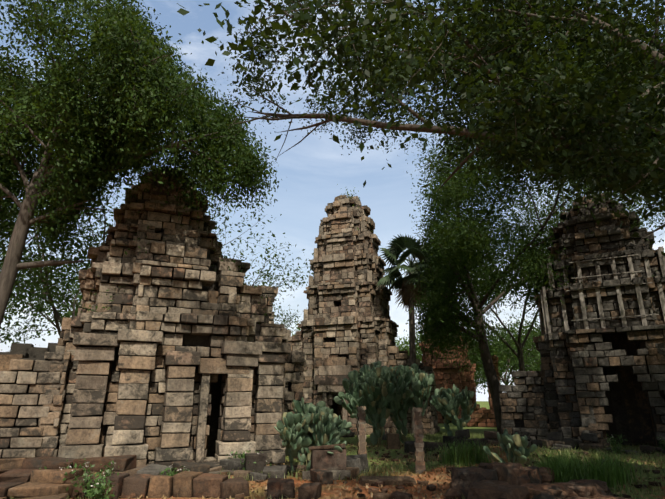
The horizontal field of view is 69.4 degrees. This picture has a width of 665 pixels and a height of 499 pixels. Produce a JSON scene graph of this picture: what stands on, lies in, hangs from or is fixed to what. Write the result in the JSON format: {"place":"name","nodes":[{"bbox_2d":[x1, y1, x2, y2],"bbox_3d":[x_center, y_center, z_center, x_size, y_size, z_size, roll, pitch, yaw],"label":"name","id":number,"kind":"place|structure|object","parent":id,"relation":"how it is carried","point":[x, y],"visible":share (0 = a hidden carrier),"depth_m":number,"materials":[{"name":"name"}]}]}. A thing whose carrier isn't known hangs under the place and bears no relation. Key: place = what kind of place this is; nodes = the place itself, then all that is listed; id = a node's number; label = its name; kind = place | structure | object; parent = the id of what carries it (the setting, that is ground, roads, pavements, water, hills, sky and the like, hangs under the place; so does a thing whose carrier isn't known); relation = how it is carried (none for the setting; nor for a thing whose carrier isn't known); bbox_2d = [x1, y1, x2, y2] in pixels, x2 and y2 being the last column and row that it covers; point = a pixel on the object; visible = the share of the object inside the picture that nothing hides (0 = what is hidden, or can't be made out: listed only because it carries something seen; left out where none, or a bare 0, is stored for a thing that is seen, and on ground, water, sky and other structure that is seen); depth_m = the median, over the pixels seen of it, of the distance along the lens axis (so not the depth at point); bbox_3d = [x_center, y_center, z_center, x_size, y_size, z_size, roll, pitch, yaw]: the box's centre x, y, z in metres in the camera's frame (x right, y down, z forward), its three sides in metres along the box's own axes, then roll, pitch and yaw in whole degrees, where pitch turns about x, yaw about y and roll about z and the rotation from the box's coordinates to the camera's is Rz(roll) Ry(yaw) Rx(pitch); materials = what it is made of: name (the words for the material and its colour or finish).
{"place":"outdoors","nodes":[
{"label":"outdoors","id":0,"kind":"place"},
{"bbox_2d":[0,330,70,458],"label":"stone wall","id":1,"kind":"structure","parent":0,"point":[42,439],"depth_m":13.66,"materials":[{"name":"beige stone"}]},
{"bbox_2d":[56,167,290,474],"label":"temple","id":2,"kind":"structure","parent":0,"point":[238,357],"depth_m":14.37,"materials":[{"name":"beige stone"}]},
{"bbox_2d":[78,160,287,323],"bbox_3d":[-5.286,-0.624,17.465,6.904,7.626,4.439,7,-19,-22],"label":"ivy","id":3,"kind":"object","parent":2,"relation":"on","point":[210,258],"visible":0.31,"depth_m":17.06,"materials":[{"name":"green plant"}]},
{"bbox_2d":[283,351,305,453],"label":"wall","id":4,"kind":"structure","parent":0,"point":[295,364],"depth_m":17.75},
{"bbox_2d":[288,331,303,372],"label":"stone block","id":5,"kind":"structure","parent":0,"point":[297,344],"depth_m":29.94,"materials":[{"name":"beige stone"}]},
{"bbox_2d":[0,0,664,400],"label":"sky","id":6,"kind":"structure","parent":0,"point":[310,172],"materials":[{"name":"blue"}]},
{"bbox_2d":[7,401,664,498],"bbox_3d":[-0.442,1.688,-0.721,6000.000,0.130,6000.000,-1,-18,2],"label":"ground","id":7,"kind":"structure","parent":0,"point":[453,429],"depth_m":12.41,"materials":[{"name":"brown soil"}]},
{"bbox_2d":[0,232,89,346],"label":"tree","id":8,"kind":"object","parent":7,"relation":"on","point":[9,339],"depth_m":37.12,"materials":[{"name":"green plant"}]},
{"bbox_2d":[0,182,106,339],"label":"tree","id":9,"kind":"object","parent":7,"relation":"on","point":[42,277],"depth_m":20.72,"materials":[{"name":"green plant"}]},
{"bbox_2d":[39,460,83,472],"bbox_3d":[-5.596,4.701,9.861,0.577,0.681,0.836,-17,-25,44],"label":"weed","id":10,"kind":"object","parent":7,"relation":"on","point":[67,467],"depth_m":9.91,"materials":[{"name":"green plant"}]},
{"bbox_2d":[0,455,136,498],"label":"stone blocks","id":11,"kind":"structure","parent":7,"relation":"on","point":[23,478],"depth_m":9.62,"materials":[{"name":"brown stone"}]},
{"bbox_2d":[62,458,118,498],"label":"weed","id":12,"kind":"object","parent":7,"relation":"on","point":[82,483],"depth_m":9.23,"materials":[{"name":"green plant"}]},
{"bbox_2d":[84,469,118,498],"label":"weed","id":13,"kind":"object","parent":7,"relation":"on","point":[96,492],"depth_m":8.51,"materials":[{"name":"green plant"}]},
{"bbox_2d":[0,0,281,326],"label":"tree","id":14,"kind":"object","parent":7,"relation":"on","point":[81,116],"depth_m":15.06,"materials":[{"name":"green plant"}]},
{"bbox_2d":[0,147,281,342],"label":"tree","id":15,"kind":"object","parent":7,"relation":"on","point":[58,275],"depth_m":25.92,"materials":[{"name":"green plant"}]},
{"bbox_2d":[156,464,189,475],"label":"weed","id":16,"kind":"object","parent":7,"relation":"on","point":[168,474],"depth_m":10.25,"materials":[{"name":"green plant"}]},
{"bbox_2d":[226,449,250,458],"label":"weed","id":17,"kind":"object","parent":7,"relation":"on","point":[242,455],"depth_m":13.23,"materials":[{"name":"green plant"}]},
{"bbox_2d":[64,471,412,498],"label":"kerb blocks","id":18,"kind":"structure","parent":7,"relation":"on","point":[188,484],"depth_m":9.50,"materials":[{"name":"brown stone"}]},
{"bbox_2d":[240,452,271,469],"bbox_3d":[-2.014,5.562,12.351,0.807,0.734,0.666,6,-19,-19],"label":"weed","id":19,"kind":"object","parent":7,"relation":"on","point":[253,462],"depth_m":12.29,"materials":[{"name":"green plant"}]},
{"bbox_2d":[245,233,313,334],"bbox_3d":[-9.284,6.007,37.538,18.758,14.827,23.038,-1,-18,2],"label":"tree","id":20,"kind":"object","parent":7,"relation":"on","point":[279,285],"depth_m":34.87,"materials":[{"name":"green plant"}]},
{"bbox_2d":[274,397,352,473],"bbox_3d":[-0.562,5.082,13.211,2.255,1.957,3.255,-1,-18,2],"label":"cactus","id":21,"kind":"object","parent":7,"relation":"on","point":[320,423],"visible":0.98,"depth_m":13.01,"materials":[{"name":"green plant"}]},
{"bbox_2d":[302,443,350,479],"bbox_3d":[-0.167,5.380,12.166,1.216,0.902,0.736,2,-18,-5],"label":"pedestal","id":22,"kind":"object","parent":7,"relation":"on","point":[334,463],"visible":0.81,"depth_m":11.92,"materials":[{"name":"brown stone"}]},
{"bbox_2d":[9,441,664,498],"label":"leaf litter","id":23,"kind":"object","parent":7,"relation":"on","point":[371,493],"visible":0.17,"depth_m":12.11,"materials":[{"name":"brown plant"}]},
{"bbox_2d":[11,431,664,498],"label":"turf tufts","id":24,"kind":"object","parent":7,"relation":"on","point":[571,451],"visible":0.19,"depth_m":14.45,"materials":[{"name":"plant"}]},
{"bbox_2d":[357,406,366,454],"bbox_3d":[0.954,5.999,15.706,0.291,1.658,0.210,2,-18,-8],"label":"boundary post","id":25,"kind":"object","parent":7,"relation":"on","point":[361,430],"visible":0.88,"depth_m":15.64,"materials":[{"name":"stone"}]},
{"bbox_2d":[333,361,413,444],"bbox_3d":[1.985,6.879,21.586,3.810,3.567,3.499,-1,-18,2],"label":"cactus","id":26,"kind":"object","parent":7,"relation":"on","point":[364,381],"visible":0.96,"depth_m":20.79,"materials":[{"name":"green plant"}]},
{"bbox_2d":[84,432,664,480],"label":"fallen blocks","id":27,"kind":"structure","parent":7,"relation":"on","point":[355,464],"depth_m":12.56,"materials":[{"name":"stone"}]},
{"bbox_2d":[99,448,664,498],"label":"stone chips","id":28,"kind":"object","parent":7,"relation":"on","point":[429,487],"visible":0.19,"depth_m":10.68,"materials":[{"name":"brown stone"}]},
{"bbox_2d":[217,433,557,485],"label":"stone blocks","id":29,"kind":"structure","parent":7,"relation":"on","point":[324,476],"depth_m":12.19,"materials":[{"name":"stone"}]},
{"bbox_2d":[376,363,433,442],"bbox_3d":[3.145,6.921,21.578,3.295,3.483,3.162,-1,-18,2],"label":"cactus","id":30,"kind":"object","parent":7,"relation":"on","point":[419,382],"visible":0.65,"depth_m":21.27,"materials":[{"name":"green plant"}]},
{"bbox_2d":[376,233,440,435],"bbox_3d":[4.615,4.568,28.478,4.024,12.062,4.118,-1,-18,2],"label":"sugar palm","id":31,"kind":"object","parent":7,"relation":"on","point":[399,245],"depth_m":28.87,"materials":[{"name":"green plant"}]},
{"bbox_2d":[395,272,429,310],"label":"dry palm fronds","id":32,"kind":"object","parent":31,"relation":"attached to","point":[405,292],"visible":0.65,"depth_m":28.93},
{"bbox_2d":[387,346,439,434],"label":"stone wall","id":33,"kind":"structure","parent":7,"relation":"on","point":[430,422],"depth_m":28.65,"materials":[{"name":"stone"}]},
{"bbox_2d":[413,408,425,473],"bbox_3d":[2.307,5.084,12.803,0.269,1.658,0.190,-3,-18,9],"label":"boundary post","id":34,"kind":"object","parent":7,"relation":"on","point":[420,467],"visible":0.96,"depth_m":12.71,"materials":[{"name":"stone"}]},
{"bbox_2d":[430,384,476,435],"bbox_3d":[5.836,8.064,23.863,2.107,2.676,3.492,-1,-18,2],"label":"cactus","id":35,"kind":"object","parent":7,"relation":"on","point":[446,403],"visible":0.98,"depth_m":23.16,"materials":[{"name":"green plant"}]},
{"bbox_2d":[418,334,515,381],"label":"tree","id":36,"kind":"object","parent":7,"relation":"on","point":[502,361],"depth_m":60.77,"materials":[{"name":"green plant"}]},
{"bbox_2d":[466,404,496,426],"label":"ruined wall","id":37,"kind":"structure","parent":7,"relation":"on","point":[478,417],"depth_m":35.14,"materials":[{"name":"brown stone"}]},
{"bbox_2d":[487,355,499,412],"bbox_3d":[12.392,10.823,36.874,1.193,5.217,1.181,-4,-18,13],"label":"trunk","id":38,"kind":"object","parent":7,"relation":"on","point":[495,364],"visible":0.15,"depth_m":36.80,"materials":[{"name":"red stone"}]},
{"bbox_2d":[406,190,586,387],"bbox_3d":[14.540,3.552,35.021,18.924,17.974,12.852,-1,-18,2],"label":"tree","id":39,"kind":"object","parent":7,"relation":"on","point":[482,295],"depth_m":34.35,"materials":[{"name":"green plant"}]},
{"bbox_2d":[469,314,537,386],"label":"tree","id":40,"kind":"object","parent":7,"relation":"on","point":[515,335],"depth_m":68.17,"materials":[{"name":"green plant"}]},
{"bbox_2d":[468,316,541,393],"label":"tree","id":41,"kind":"object","parent":7,"relation":"on","point":[527,368],"depth_m":47.78,"materials":[{"name":"green plant"}]},
{"bbox_2d":[483,428,536,463],"bbox_3d":[4.935,5.486,13.092,1.080,1.115,1.403,-16,-24,41],"label":"cactus","id":42,"kind":"object","parent":7,"relation":"on","point":[520,450],"visible":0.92,"depth_m":12.92,"materials":[{"name":"green plant"}]},
{"bbox_2d":[500,311,540,381],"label":"tree","id":43,"kind":"object","parent":7,"relation":"on","point":[524,352],"depth_m":56.92,"materials":[{"name":"green plant"}]},
{"bbox_2d":[499,371,549,439],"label":"stone wall","id":44,"kind":"structure","parent":7,"relation":"on","point":[536,422],"depth_m":22.63,"materials":[{"name":"grey stone"}]},
{"bbox_2d":[455,429,599,447],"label":"stone blocks","id":45,"kind":"structure","parent":7,"relation":"on","point":[555,437],"depth_m":19.62,"materials":[{"name":"stone"}]},
{"bbox_2d":[400,124,664,433],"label":"tree","id":46,"kind":"object","parent":7,"relation":"on","point":[457,236],"depth_m":26.03,"materials":[{"name":"green plant"}]},
{"bbox_2d":[428,437,648,490],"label":"grass clumps","id":47,"kind":"object","parent":7,"relation":"on","point":[565,470],"visible":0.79,"depth_m":11.01,"materials":[{"name":"green plant"}]},
{"bbox_2d":[444,462,633,498],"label":"laterite boulders","id":48,"kind":"object","parent":7,"relation":"on","point":[498,480],"visible":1,"depth_m":9.06,"materials":[{"name":"brown stone"}]},
{"bbox_2d":[604,434,627,454],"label":"weed","id":49,"kind":"object","parent":7,"relation":"on","point":[615,442],"depth_m":17.12,"materials":[{"name":"green plant"}]},
{"bbox_2d":[656,437,664,449],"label":"weed","id":50,"kind":"object","parent":7,"relation":"on","point":[662,440],"depth_m":17.59,"materials":[{"name":"green plant"}]},
{"bbox_2d":[298,195,398,435],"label":"tower","id":51,"kind":"structure","parent":0,"point":[344,249],"depth_m":29.42,"materials":[{"name":"stone"}]},
{"bbox_2d":[337,184,359,229],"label":"grass tufts","id":52,"kind":"object","parent":51,"relation":"on","point":[350,196],"visible":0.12,"depth_m":33.47,"materials":[{"name":"green plant"}]},
{"bbox_2d":[395,329,422,361],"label":"tree","id":53,"kind":"object","parent":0,"point":[402,345],"depth_m":74.83,"materials":[{"name":"green plant"}]},
{"bbox_2d":[398,336,421,362],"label":"tree","id":54,"kind":"object","parent":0,"point":[418,353],"depth_m":61.42,"materials":[{"name":"green plant"}]},
{"bbox_2d":[159,0,664,261],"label":"tree","id":55,"kind":"object","parent":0,"point":[587,98],"depth_m":6.82,"materials":[{"name":"green plant"}]},
{"bbox_2d":[419,313,475,422],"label":"tower","id":56,"kind":"structure","parent":0,"point":[459,380],"depth_m":41.88,"materials":[{"name":"brown brick"}]},
{"bbox_2d":[533,194,664,447],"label":"tower","id":57,"kind":"structure","parent":0,"point":[578,416],"depth_m":21.17,"materials":[{"name":"stone"}]},
{"bbox_2d":[534,246,664,335],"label":"tower props","id":58,"kind":"object","parent":57,"relation":"attached to","point":[545,313],"visible":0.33,"depth_m":21.34,"materials":[{"name":"grey wood"}]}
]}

